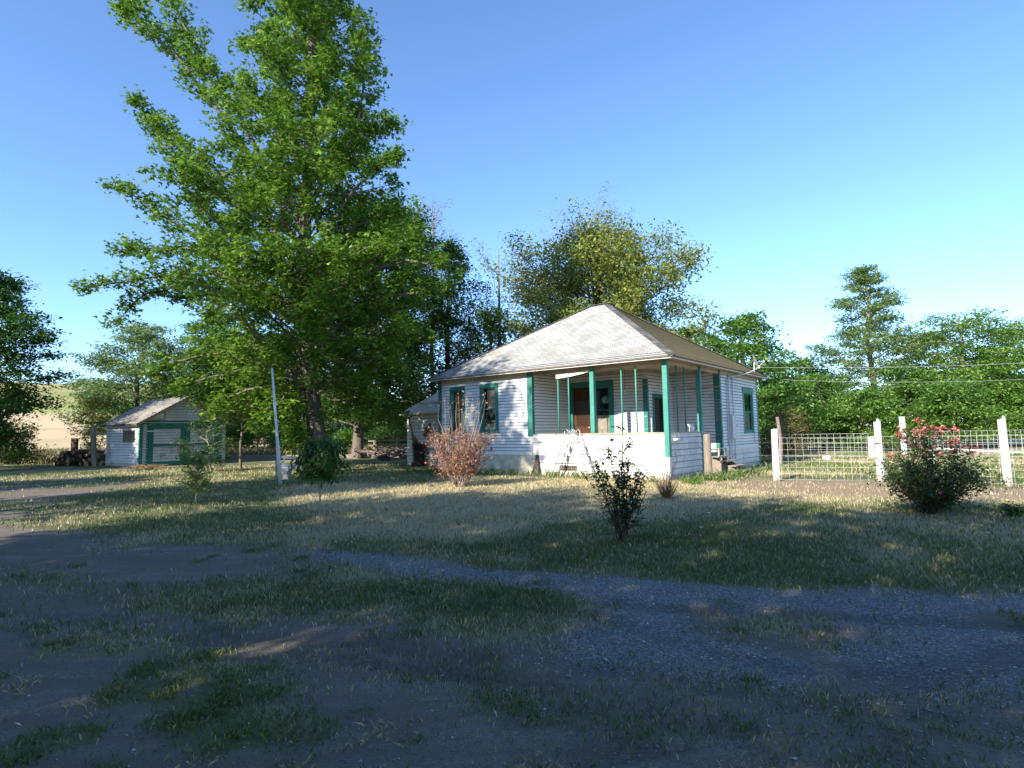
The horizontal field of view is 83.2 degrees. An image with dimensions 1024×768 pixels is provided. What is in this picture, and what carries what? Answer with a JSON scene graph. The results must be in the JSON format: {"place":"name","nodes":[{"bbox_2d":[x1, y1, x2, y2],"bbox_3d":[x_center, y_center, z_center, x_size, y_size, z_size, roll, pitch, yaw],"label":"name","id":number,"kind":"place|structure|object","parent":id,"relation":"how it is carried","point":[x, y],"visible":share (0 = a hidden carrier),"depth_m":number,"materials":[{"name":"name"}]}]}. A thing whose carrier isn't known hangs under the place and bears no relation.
{"place":"outdoors","nodes":[
{"label":"outdoors","id":0,"kind":"place"},
{"bbox_2d":[281,456,301,466],"bbox_3d":[-7.479,2.739,20.381,1.601,0.370,0.435,-1,-5,7],"label":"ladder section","id":1,"kind":"object","parent":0,"point":[285,457],"visible":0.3,"depth_m":20.48,"materials":[{"name":"white wood"}]},
{"bbox_2d":[0,382,950,449],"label":"hill","id":2,"kind":"structure","parent":0,"point":[55,432],"depth_m":115.70,"materials":[{"name":"beige plant"}]},
{"bbox_2d":[0,427,1023,767],"bbox_3d":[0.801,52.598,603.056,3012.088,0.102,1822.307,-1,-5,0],"label":"ground","id":3,"kind":"structure","parent":0,"point":[166,561],"depth_m":4.09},
{"bbox_2d":[0,267,40,375],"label":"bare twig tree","id":4,"kind":"object","parent":3,"relation":"on","point":[22,304],"visible":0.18,"depth_m":34.79,"materials":[{"name":"green plant"}]},
{"bbox_2d":[0,417,48,466],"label":"bush","id":5,"kind":"object","parent":3,"relation":"on","point":[15,455],"visible":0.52,"depth_m":33.36,"materials":[{"name":"green plant"}]},
{"bbox_2d":[0,270,90,453],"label":"locust tree","id":6,"kind":"object","parent":3,"relation":"on","point":[16,398],"visible":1,"depth_m":30.34,"materials":[{"name":"green plant"}]},
{"bbox_2d":[71,438,78,449],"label":"old post","id":7,"kind":"object","parent":3,"relation":"on","point":[74,443],"visible":0.33,"depth_m":35.73,"materials":[{"name":"brown wood"}]},
{"bbox_2d":[50,449,105,465],"bbox_3d":[-25.351,4.354,33.966,3.362,1.030,1.994,-1,-5,0],"label":"log pile","id":8,"kind":"object","parent":3,"relation":"on","point":[74,457],"visible":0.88,"depth_m":33.43,"materials":[{"name":"brown wood"}]},
{"bbox_2d":[63,386,114,450],"bbox_3d":[-26.171,2.635,35.735,2.918,5.008,2.475,-1,-5,0],"label":"tree","id":9,"kind":"object","parent":3,"relation":"on","point":[92,404],"visible":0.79,"depth_m":35.66,"materials":[{"name":"green plant"}]},
{"bbox_2d":[90,427,106,466],"bbox_3d":[-23.223,3.562,32.366,0.800,2.300,0.200,0,-5,-11],"label":"old post","id":10,"kind":"object","parent":3,"relation":"on","point":[93,433],"visible":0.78,"depth_m":32.27,"materials":[{"name":"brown wood"}]},
{"bbox_2d":[0,446,235,464],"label":"tall weeds","id":11,"kind":"object","parent":3,"relation":"on","point":[47,456],"visible":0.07,"depth_m":37.30,"materials":[{"name":"plant"}]},
{"bbox_2d":[96,402,153,441],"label":"bush","id":12,"kind":"object","parent":3,"relation":"on","point":[126,411],"depth_m":58.96,"materials":[{"name":"green plant"}]},
{"bbox_2d":[44,319,222,436],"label":"locust tree","id":13,"kind":"object","parent":3,"relation":"on","point":[143,338],"visible":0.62,"depth_m":40.79,"materials":[{"name":"green plant"}]},
{"bbox_2d":[121,464,169,469],"bbox_3d":[-17.837,4.026,28.141,2.273,0.271,0.935,-1,-5,0],"label":"brush heap","id":14,"kind":"object","parent":3,"relation":"on","point":[146,467],"visible":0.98,"depth_m":28.02,"materials":[{"name":"beige wood"}]},
{"bbox_2d":[99,396,233,466],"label":"garage shed","id":15,"kind":"structure","parent":3,"relation":"on","point":[134,437],"depth_m":31.93,"materials":[{"name":"white wood"}]},
{"bbox_2d":[122,430,135,442],"bbox_3d":[-20.796,2.839,31.392,1.650,0.700,0.130,-4,-6,35],"label":"window","id":16,"kind":"structure","parent":15,"relation":"in","point":[128,435],"depth_m":31.36,"materials":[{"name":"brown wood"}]},
{"bbox_2d":[147,425,184,465],"bbox_3d":[-18.957,3.351,31.605,0.079,2.224,1.960,-4,-6,35],"label":"door","id":17,"kind":"structure","parent":15,"relation":"in","point":[160,450],"depth_m":31.57,"materials":[{"name":"white wood"}]},
{"bbox_2d":[184,425,219,464],"bbox_3d":[-17.794,3.468,33.224,0.079,2.228,1.960,-4,-6,35],"label":"door","id":18,"kind":"structure","parent":15,"relation":"in","point":[189,435],"depth_m":32.98,"materials":[{"name":"white wood"}]},
{"bbox_2d":[171,444,217,503],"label":"sapling","id":19,"kind":"object","parent":3,"relation":"on","point":[199,466],"visible":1,"depth_m":13.02,"materials":[{"name":"green plant"}]},
{"bbox_2d":[170,406,234,471],"bbox_3d":[-13.420,2.509,25.410,2.275,3.113,2.571,-1,-5,0],"label":"young tree","id":20,"kind":"object","parent":3,"relation":"on","point":[212,447],"visible":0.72,"depth_m":25.32,"materials":[{"name":"green plant"}]},
{"bbox_2d":[147,311,269,439],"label":"locust tree","id":21,"kind":"object","parent":3,"relation":"on","point":[216,328],"visible":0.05,"depth_m":50.89,"materials":[{"name":"green plant"}]},
{"bbox_2d":[158,325,305,468],"bbox_3d":[-13.144,0.675,27.657,7.561,7.139,7.281,-1,-5,0],"label":"maple tree","id":22,"kind":"object","parent":3,"relation":"on","point":[208,390],"visible":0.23,"depth_m":26.61,"materials":[{"name":"green plant"}]},
{"bbox_2d":[225,423,261,450],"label":"bush","id":23,"kind":"object","parent":3,"relation":"on","point":[234,432],"visible":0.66,"depth_m":46.36,"materials":[{"name":"green plant"}]},
{"bbox_2d":[228,434,274,448],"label":"rail fence","id":24,"kind":"object","parent":3,"relation":"on","point":[262,443],"visible":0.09,"depth_m":50.46,"materials":[{"name":"brown wood"}]},
{"bbox_2d":[228,410,280,446],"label":"bush","id":25,"kind":"object","parent":3,"relation":"on","point":[264,445],"visible":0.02,"depth_m":58.35,"materials":[{"name":"green plant"}]},
{"bbox_2d":[67,0,464,463],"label":"sweetgum tree","id":26,"kind":"object","parent":3,"relation":"on","point":[309,284],"visible":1,"depth_m":23.11,"materials":[{"name":"green plant"}]},
{"bbox_2d":[271,368,281,485],"bbox_3d":[-7.225,1.356,17.724,0.419,3.728,0.120,-1,-5,0],"label":"white pole","id":27,"kind":"object","parent":3,"relation":"on","point":[279,472],"visible":0.87,"depth_m":17.65,"materials":[{"name":"white wood"}]},
{"bbox_2d":[264,420,306,454],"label":"bush","id":28,"kind":"object","parent":3,"relation":"on","point":[282,445],"visible":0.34,"depth_m":41.42,"materials":[{"name":"green plant"}]},
{"bbox_2d":[281,467,296,478],"bbox_3d":[-7.423,3.128,20.304,1.500,0.430,0.360,-1,-5,6],"label":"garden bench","id":29,"kind":"object","parent":3,"relation":"on","point":[287,472],"visible":0.31,"depth_m":20.21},
{"bbox_2d":[241,328,349,440],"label":"locust tree","id":30,"kind":"object","parent":3,"relation":"on","point":[328,432],"visible":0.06,"depth_m":48.84,"materials":[{"name":"green plant"}]},
{"bbox_2d":[275,401,337,444],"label":"bush","id":31,"kind":"object","parent":3,"relation":"on","point":[325,423],"visible":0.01,"depth_m":59.52,"materials":[{"name":"green plant"}]},
{"bbox_2d":[227,442,406,454],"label":"meadow weeds","id":32,"kind":"object","parent":3,"relation":"on","point":[256,450],"visible":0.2,"depth_m":41.48,"materials":[{"name":"plant"}]},
{"bbox_2d":[229,453,406,458],"bbox_3d":[-12.632,4.864,38.675,13.514,0.335,0.240,-2,-5,8],"label":"timber edging","id":33,"kind":"object","parent":3,"relation":"on","point":[263,456],"visible":0.17,"depth_m":39.05,"materials":[{"name":"brown wood"}]},
{"bbox_2d":[285,433,355,521],"bbox_3d":[-3.375,1.747,10.229,1.196,1.752,1.290,-1,-5,0],"label":"peach sapling","id":34,"kind":"object","parent":3,"relation":"on","point":[325,455],"visible":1,"depth_m":10.08,"materials":[{"name":"green plant"}]},
{"bbox_2d":[330,427,352,451],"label":"bush","id":35,"kind":"object","parent":3,"relation":"on","point":[346,437],"visible":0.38,"depth_m":43.57,"materials":[{"name":"green plant"}]},
{"bbox_2d":[326,423,386,444],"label":"bush","id":36,"kind":"object","parent":3,"relation":"on","point":[345,430],"depth_m":60.59,"materials":[{"name":"green plant"}]},
{"bbox_2d":[264,185,466,458],"bbox_3d":[-9.548,-4.145,38.242,12.555,18.417,12.530,-3,-5,23],"label":"dark maple","id":37,"kind":"object","parent":3,"relation":"on","point":[358,436],"visible":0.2,"depth_m":37.41,"materials":[{"name":"green plant"}]},
{"bbox_2d":[335,401,406,443],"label":"bush","id":38,"kind":"object","parent":3,"relation":"on","point":[367,429],"visible":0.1,"depth_m":55.67,"materials":[{"name":"green plant"}]},
{"bbox_2d":[351,445,406,457],"bbox_3d":[-7.125,4.323,37.128,6.463,1.736,4.247,-1,-5,0],"label":"branch pile","id":39,"kind":"object","parent":3,"relation":"on","point":[390,452],"visible":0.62,"depth_m":36.78,"materials":[{"name":"brown plant"}]},
{"bbox_2d":[376,455,392,460],"bbox_3d":[-7.384,4.265,33.269,0.990,0.351,0.540,-1,-5,0],"label":"tarp bundle","id":40,"kind":"object","parent":3,"relation":"on","point":[383,458],"visible":0.94,"depth_m":33.07,"materials":[{"name":"black plastic"}]},
{"bbox_2d":[364,420,406,448],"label":"bush","id":41,"kind":"object","parent":3,"relation":"on","point":[402,435],"visible":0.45,"depth_m":44.89,"materials":[{"name":"green plant"}]},
{"bbox_2d":[368,437,406,452],"bbox_3d":[-7.314,4.266,39.373,4.901,1.378,0.180,-1,-5,-3],"label":"old fence","id":42,"kind":"object","parent":3,"relation":"on","point":[374,440],"visible":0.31,"depth_m":39.25,"materials":[{"name":"wood"}]},
{"bbox_2d":[1,560,777,767],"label":"dead grass tufts","id":43,"kind":"object","parent":3,"relation":"on","point":[281,766],"visible":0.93,"depth_m":2.87,"materials":[{"name":"plant"}]},
{"bbox_2d":[370,387,430,443],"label":"bush","id":44,"kind":"object","parent":3,"relation":"on","point":[401,408],"visible":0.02,"depth_m":58.03,"materials":[{"name":"green plant"}]},
{"bbox_2d":[411,443,425,466],"bbox_3d":[-4.343,3.296,26.837,0.608,1.099,0.672,1,-5,-17],"label":"rubbish bin","id":45,"kind":"object","parent":3,"relation":"on","point":[418,455],"visible":0.98,"depth_m":26.59,"materials":[{"name":"black plastic"}]},
{"bbox_2d":[400,393,438,466],"bbox_3d":[-2.760,2.020,27.807,4.450,3.764,3.300,-5,-6,39],"label":"lean to","id":46,"kind":"object","parent":3,"relation":"on","point":[425,411],"visible":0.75,"depth_m":27.34,"materials":[{"name":"white wood"}]},
{"bbox_2d":[406,196,462,391],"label":"bare twig tree","id":47,"kind":"object","parent":3,"relation":"on","point":[433,221],"visible":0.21,"depth_m":45.82,"materials":[{"name":"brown plant"}]},
{"bbox_2d":[400,235,498,406],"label":"maple tree","id":48,"kind":"object","parent":3,"relation":"on","point":[453,249],"visible":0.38,"depth_m":41.45,"materials":[{"name":"green plant"}]},
{"bbox_2d":[421,390,502,486],"bbox_3d":[-1.391,1.564,16.453,2.337,2.732,2.019,-1,-5,0],"label":"dead shrub","id":49,"kind":"object","parent":3,"relation":"on","point":[466,459],"visible":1,"depth_m":16.27,"materials":[{"name":"brown plant"}]},
{"bbox_2d":[435,299,520,374],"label":"maple tree","id":50,"kind":"object","parent":3,"relation":"on","point":[490,341],"visible":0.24,"depth_m":40.08,"materials":[{"name":"green plant"}]},
{"bbox_2d":[462,237,537,357],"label":"bare twig tree","id":51,"kind":"object","parent":3,"relation":"on","point":[498,296],"visible":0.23,"depth_m":44.55,"materials":[{"name":"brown plant"}]},
{"bbox_2d":[0,456,1023,767],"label":"lawn grass","id":52,"kind":"structure","parent":3,"relation":"on","point":[706,528],"depth_m":6.37,"materials":[{"name":"green plant"}]},
{"bbox_2d":[0,531,1023,767],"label":"grass tufts","id":53,"kind":"object","parent":3,"relation":"on","point":[190,723],"visible":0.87,"depth_m":3.31,"materials":[{"name":"green plant"}]},
{"bbox_2d":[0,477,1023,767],"bbox_3d":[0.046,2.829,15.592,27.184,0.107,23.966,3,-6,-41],"label":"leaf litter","id":54,"kind":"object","parent":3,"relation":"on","point":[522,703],"visible":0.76,"depth_m":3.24,"materials":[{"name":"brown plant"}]},
{"bbox_2d":[2,475,1023,767],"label":"gravel stones","id":55,"kind":"object","parent":3,"relation":"on","point":[960,687],"visible":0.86,"depth_m":3.92,"materials":[{"name":"grey gravel"}]},
{"bbox_2d":[532,455,538,474],"bbox_3d":[0.863,2.858,20.396,0.320,0.720,0.195,-5,-6,39],"label":"leaning board","id":56,"kind":"object","parent":3,"relation":"on","point":[536,465],"visible":0.7,"depth_m":20.39,"materials":[{"name":"brown wood"}]},
{"bbox_2d":[552,428,594,477],"bbox_3d":[2.021,2.292,19.203,1.512,1.623,0.434,-5,-6,39],"label":"step ladder","id":57,"kind":"object","parent":3,"relation":"on","point":[583,444],"visible":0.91,"depth_m":19.21,"materials":[{"name":"white metal"}]},
{"bbox_2d":[533,181,633,306],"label":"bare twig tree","id":58,"kind":"object","parent":3,"relation":"on","point":[581,237],"visible":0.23,"depth_m":40.25,"materials":[{"name":"green plant"}]},
{"bbox_2d":[403,462,789,482],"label":"wall weeds","id":59,"kind":"object","parent":3,"relation":"on","point":[724,477],"depth_m":18.89,"materials":[{"name":"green plant"}]},
{"bbox_2d":[426,303,767,479],"bbox_3d":[3.759,0.122,24.320,10.909,7.043,10.113,-5,-6,39],"label":"farmhouse","id":60,"kind":"object","parent":3,"relation":"on","point":[670,383],"visible":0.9,"depth_m":21.35,"materials":[{"name":"white"}]},
{"bbox_2d":[449,387,465,433],"bbox_3d":[-2.041,1.084,23.309,0.910,1.860,0.570,-5,-6,39],"label":"window","id":61,"kind":"structure","parent":60,"relation":"in","point":[454,410],"depth_m":23.26,"materials":[{"name":"teal glass"}]},
{"bbox_2d":[479,383,499,432],"bbox_3d":[-0.731,0.949,22.259,1.000,1.910,0.570,-5,-6,39],"label":"window","id":62,"kind":"structure","parent":60,"relation":"in","point":[490,421],"depth_m":22.25,"materials":[{"name":"teal glass"}]},
{"bbox_2d":[556,370,587,378],"bbox_3d":[2.047,-0.330,19.763,1.330,0.210,0.030,-5,-6,39],"label":"canvas strip","id":63,"kind":"object","parent":60,"relation":"attached to","point":[564,375],"visible":1,"depth_m":19.84,"materials":[{"name":"white fabric"}]},
{"bbox_2d":[596,385,609,432],"bbox_3d":[3.534,1.034,21.935,0.790,2.050,0.545,-5,-6,39],"label":"window","id":64,"kind":"structure","parent":60,"relation":"in","point":[602,392],"depth_m":22.06,"materials":[{"name":"teal glass"}]},
{"bbox_2d":[687,424,696,431],"bbox_3d":[5.940,1.444,19.042,0.263,0.259,0.169,0,-5,-14],"label":"white jug","id":65,"kind":"object","parent":60,"relation":"on","point":[691,427],"visible":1,"depth_m":18.99,"materials":[{"name":"ceramic"}]},
{"bbox_2d":[741,387,755,432],"bbox_3d":[9.529,1.116,23.848,0.570,1.862,1.410,-5,-6,39],"label":"window","id":66,"kind":"structure","parent":60,"relation":"in","point":[748,408],"depth_m":24.05,"materials":[{"name":"teal glass"}]},
{"bbox_2d":[752,355,764,370],"bbox_3d":[10.308,-0.897,24.325,0.670,0.708,0.497,4,-7,-44],"label":"insulator","id":67,"kind":"object","parent":60,"relation":"on","point":[755,361],"visible":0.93,"depth_m":24.32,"materials":[{"name":"white ceramic"}]},
{"bbox_2d":[765,363,1011,367],"bbox_3d":[17.199,-0.837,23.896,14.253,0.268,0.008,-1,-5,-2],"label":"overhead wire","id":68,"kind":"object","parent":60,"relation":"attached to","point":[882,367],"visible":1,"depth_m":23.82,"materials":[{"name":"grey metal"}]},
{"bbox_2d":[474,196,726,346],"bbox_3d":[5.431,-3.467,39.203,16.213,16.754,16.934,-1,-5,0],"label":"olive tree","id":69,"kind":"object","parent":3,"relation":"on","point":[629,291],"visible":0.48,"depth_m":36.72,"materials":[{"name":"green plant"}]},
{"bbox_2d":[585,422,652,543],"bbox_3d":[1.421,1.329,7.728,0.924,1.629,0.710,-5,-6,38],"label":"evergreen shrub","id":70,"kind":"object","parent":3,"relation":"on","point":[621,482],"visible":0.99,"depth_m":7.66,"materials":[{"name":"green plant"}]},
{"bbox_2d":[652,447,679,498],"bbox_3d":[3.402,1.947,12.785,0.586,1.179,0.618,0,-5,-14],"label":"dead clump","id":71,"kind":"object","parent":3,"relation":"on","point":[665,493],"visible":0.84,"depth_m":12.72,"materials":[{"name":"brown plant"}]},
{"bbox_2d":[677,476,706,485],"bbox_3d":[5.017,2.669,15.848,0.691,0.259,0.679,3,-6,-35],"label":"weed","id":72,"kind":"object","parent":3,"relation":"on","point":[693,480],"visible":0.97,"depth_m":15.81,"materials":[{"name":"green plant"}]},
{"bbox_2d":[703,434,712,475],"bbox_3d":[6.216,2.302,18.327,0.250,1.410,0.250,0,-5,-11],"label":"wood post","id":73,"kind":"object","parent":3,"relation":"on","point":[707,453],"visible":0.9,"depth_m":18.25,"materials":[{"name":"beige wood"}]},
{"bbox_2d":[669,323,760,417],"bbox_3d":[11.637,0.351,37.321,8.056,8.634,8.982,-1,-5,0],"label":"locust tree","id":74,"kind":"object","parent":3,"relation":"on","point":[683,328],"visible":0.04,"depth_m":36.45,"materials":[{"name":"green plant"}]},
{"bbox_2d":[712,448,754,472],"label":"porch steps","id":75,"kind":"structure","parent":3,"relation":"on","point":[721,463],"depth_m":19.57,"materials":[{"name":"brown wood"}]},
{"bbox_2d":[690,309,820,443],"bbox_3d":[13.390,0.005,33.342,8.150,8.596,8.206,3,-6,-36],"label":"locust tree","id":76,"kind":"object","parent":3,"relation":"on","point":[743,325],"visible":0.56,"depth_m":31.91,"materials":[{"name":"green plant"}]},
{"bbox_2d":[771,429,779,481],"bbox_3d":[7.563,2.087,16.569,0.139,1.599,0.132,1,-5,-17],"label":"fence post","id":77,"kind":"object","parent":3,"relation":"on","point":[775,453],"visible":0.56,"depth_m":16.53,"materials":[{"name":"white paint"}]},
{"bbox_2d":[776,417,782,463],"bbox_3d":[11.408,2.406,24.599,0.255,2.015,0.190,-1,-5,0],"label":"peeling post","id":78,"kind":"object","parent":3,"relation":"on","point":[780,438],"visible":0.81,"depth_m":24.54,"materials":[{"name":"white wood"}]},
{"bbox_2d":[758,405,813,460],"bbox_3d":[12.650,2.313,26.721,2.911,2.903,2.629,-1,-5,0],"label":"dry bush","id":79,"kind":"object","parent":3,"relation":"on","point":[786,423],"visible":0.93,"depth_m":26.77,"materials":[{"name":"brown plant"}]},
{"bbox_2d":[759,390,842,450],"bbox_3d":[17.570,2.400,37.899,6.786,4.460,6.496,4,-7,-44],"label":"hedge bush","id":80,"kind":"object","parent":3,"relation":"on","point":[809,418],"visible":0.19,"depth_m":36.31,"materials":[{"name":"green plant"}]},
{"bbox_2d":[757,353,867,446],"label":"locust tree","id":81,"kind":"object","parent":3,"relation":"on","point":[815,368],"visible":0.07,"depth_m":46.98,"materials":[{"name":"green plant"}]},
{"bbox_2d":[787,371,869,448],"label":"hedge bush","id":82,"kind":"object","parent":3,"relation":"on","point":[818,382],"visible":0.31,"depth_m":40.62,"materials":[{"name":"green plant"}]},
{"bbox_2d":[801,385,928,450],"bbox_3d":[22.193,2.616,37.142,7.111,4.885,6.928,2,-6,-31],"label":"hedge bush","id":83,"kind":"object","parent":3,"relation":"on","point":[870,409],"visible":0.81,"depth_m":36.30,"materials":[{"name":"green plant"}]},
{"bbox_2d":[868,437,874,458],"bbox_3d":[17.212,3.100,27.645,0.180,1.147,0.180,0,-5,-6],"label":"fence post","id":84,"kind":"object","parent":3,"relation":"on","point":[871,447],"visible":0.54,"depth_m":27.58,"materials":[{"name":"white paint"}]},
{"bbox_2d":[759,433,869,456],"bbox_3d":[15.023,3.145,29.817,6.096,1.117,0.017,-5,-7,43],"label":"wire panel","id":85,"kind":"object","parent":84,"relation":"attached to","point":[814,444],"visible":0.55,"depth_m":29.34,"materials":[{"name":"grey metal"}]},
{"bbox_2d":[873,419,884,482],"bbox_3d":[10.103,1.873,15.879,0.137,1.830,0.132,1,-5,-17],"label":"fence post","id":86,"kind":"object","parent":3,"relation":"on","point":[877,436],"visible":0.67,"depth_m":15.85,"materials":[{"name":"white paint"}]},
{"bbox_2d":[777,437,879,479],"bbox_3d":[8.811,2.084,16.131,2.583,1.193,0.008,-2,-5,15],"label":"wire panel","id":87,"kind":"object","parent":86,"relation":"attached to","point":[859,461],"visible":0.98,"depth_m":16.14,"materials":[{"name":"silver metal"}]},
{"bbox_2d":[795,263,966,442],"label":"pine tree","id":88,"kind":"object","parent":3,"relation":"on","point":[860,276],"visible":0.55,"depth_m":45.51,"materials":[{"name":"green plant"}]},
{"bbox_2d":[899,417,906,457],"bbox_3d":[19.266,2.658,28.419,0.180,2.092,0.180,0,-5,-6],"label":"fence post","id":89,"kind":"object","parent":3,"relation":"on","point":[902,419],"visible":0.45,"depth_m":28.39,"materials":[{"name":"white paint"}]},
{"bbox_2d":[854,360,967,446],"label":"hedge bush","id":90,"kind":"object","parent":3,"relation":"on","point":[916,377],"visible":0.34,"depth_m":40.58,"materials":[{"name":"green plant"}]},
{"bbox_2d":[861,416,1019,513],"bbox_3d":[7.529,1.402,10.069,2.301,1.690,1.652,-1,-5,0],"label":"rose bush","id":91,"kind":"object","parent":3,"relation":"on","point":[936,493],"visible":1,"depth_m":9.93,"materials":[{"name":"green plant"}]},
{"bbox_2d":[866,306,1023,445],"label":"locust tree","id":92,"kind":"object","parent":3,"relation":"on","point":[939,359],"visible":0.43,"depth_m":41.41,"materials":[{"name":"green plant"}]},
{"bbox_2d":[893,378,1023,448],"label":"hedge bush","id":93,"kind":"object","parent":3,"relation":"on","point":[950,391],"visible":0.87,"depth_m":36.03,"materials":[{"name":"green plant"}]},
{"bbox_2d":[908,430,1023,453],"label":"wire panel","id":94,"kind":"object","parent":3,"relation":"on","point":[976,437],"visible":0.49,"depth_m":28.91,"materials":[{"name":"grey metal"}]},
{"bbox_2d":[933,448,1023,458],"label":"white rail","id":95,"kind":"object","parent":3,"relation":"on","point":[981,450],"visible":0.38,"depth_m":19.19,"materials":[{"name":"wood"}]},
{"bbox_2d":[943,357,1023,446],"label":"hedge bush","id":96,"kind":"object","parent":3,"relation":"on","point":[996,368],"visible":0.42,"depth_m":39.15,"materials":[{"name":"green plant"}]},
{"bbox_2d":[947,322,1023,429],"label":"locust tree","id":97,"kind":"object","parent":3,"relation":"on","point":[1017,336],"visible":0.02,"depth_m":46.44,"materials":[{"name":"green plant"}]},
{"bbox_2d":[997,416,1012,486],"bbox_3d":[12.226,1.706,14.311,0.181,1.830,0.132,1,-5,-17],"label":"fence post","id":98,"kind":"object","parent":3,"relation":"on","point":[1004,452],"visible":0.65,"depth_m":14.28,"materials":[{"name":"white paint"}]},
{"bbox_2d":[883,436,1002,483],"bbox_3d":[11.129,1.953,15.015,2.598,1.193,0.010,-4,-6,36],"label":"wire panel","id":99,"kind":"object","parent":98,"relation":"attached to","point":[950,449],"visible":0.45,"depth_m":14.74,"materials":[{"name":"silver metal"}]},
{"bbox_2d":[1007,435,1023,476],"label":"wire panel","id":100,"kind":"object","parent":98,"relation":"attached to","point":[1017,449],"visible":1,"depth_m":14.13,"materials":[{"name":"silver metal"}]},
{"bbox_2d":[986,500,1023,517],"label":"weed","id":101,"kind":"object","parent":3,"relation":"on","point":[1010,510],"visible":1,"depth_m":9.42,"materials":[{"name":"green plant"}]},
{"bbox_2d":[994,375,1023,441],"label":"hedge bush","id":102,"kind":"object","parent":3,"relation":"on","point":[1018,392],"visible":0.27,"depth_m":38.99,"materials":[{"name":"green plant"}]},
{"bbox_2d":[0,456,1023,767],"bbox_3d":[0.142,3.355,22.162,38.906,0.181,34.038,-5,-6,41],"label":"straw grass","id":103,"kind":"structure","parent":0,"point":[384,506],"depth_m":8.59,"materials":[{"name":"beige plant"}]},
{"bbox_2d":[0,0,1023,426],"label":"sky","id":104,"kind":"structure","parent":0,"point":[806,142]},
{"bbox_2d":[755,449,1023,482],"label":"field grass","id":105,"kind":"structure","parent":0,"point":[833,467],"depth_m":22.54,"materials":[{"name":"beige plant"}]}
]}

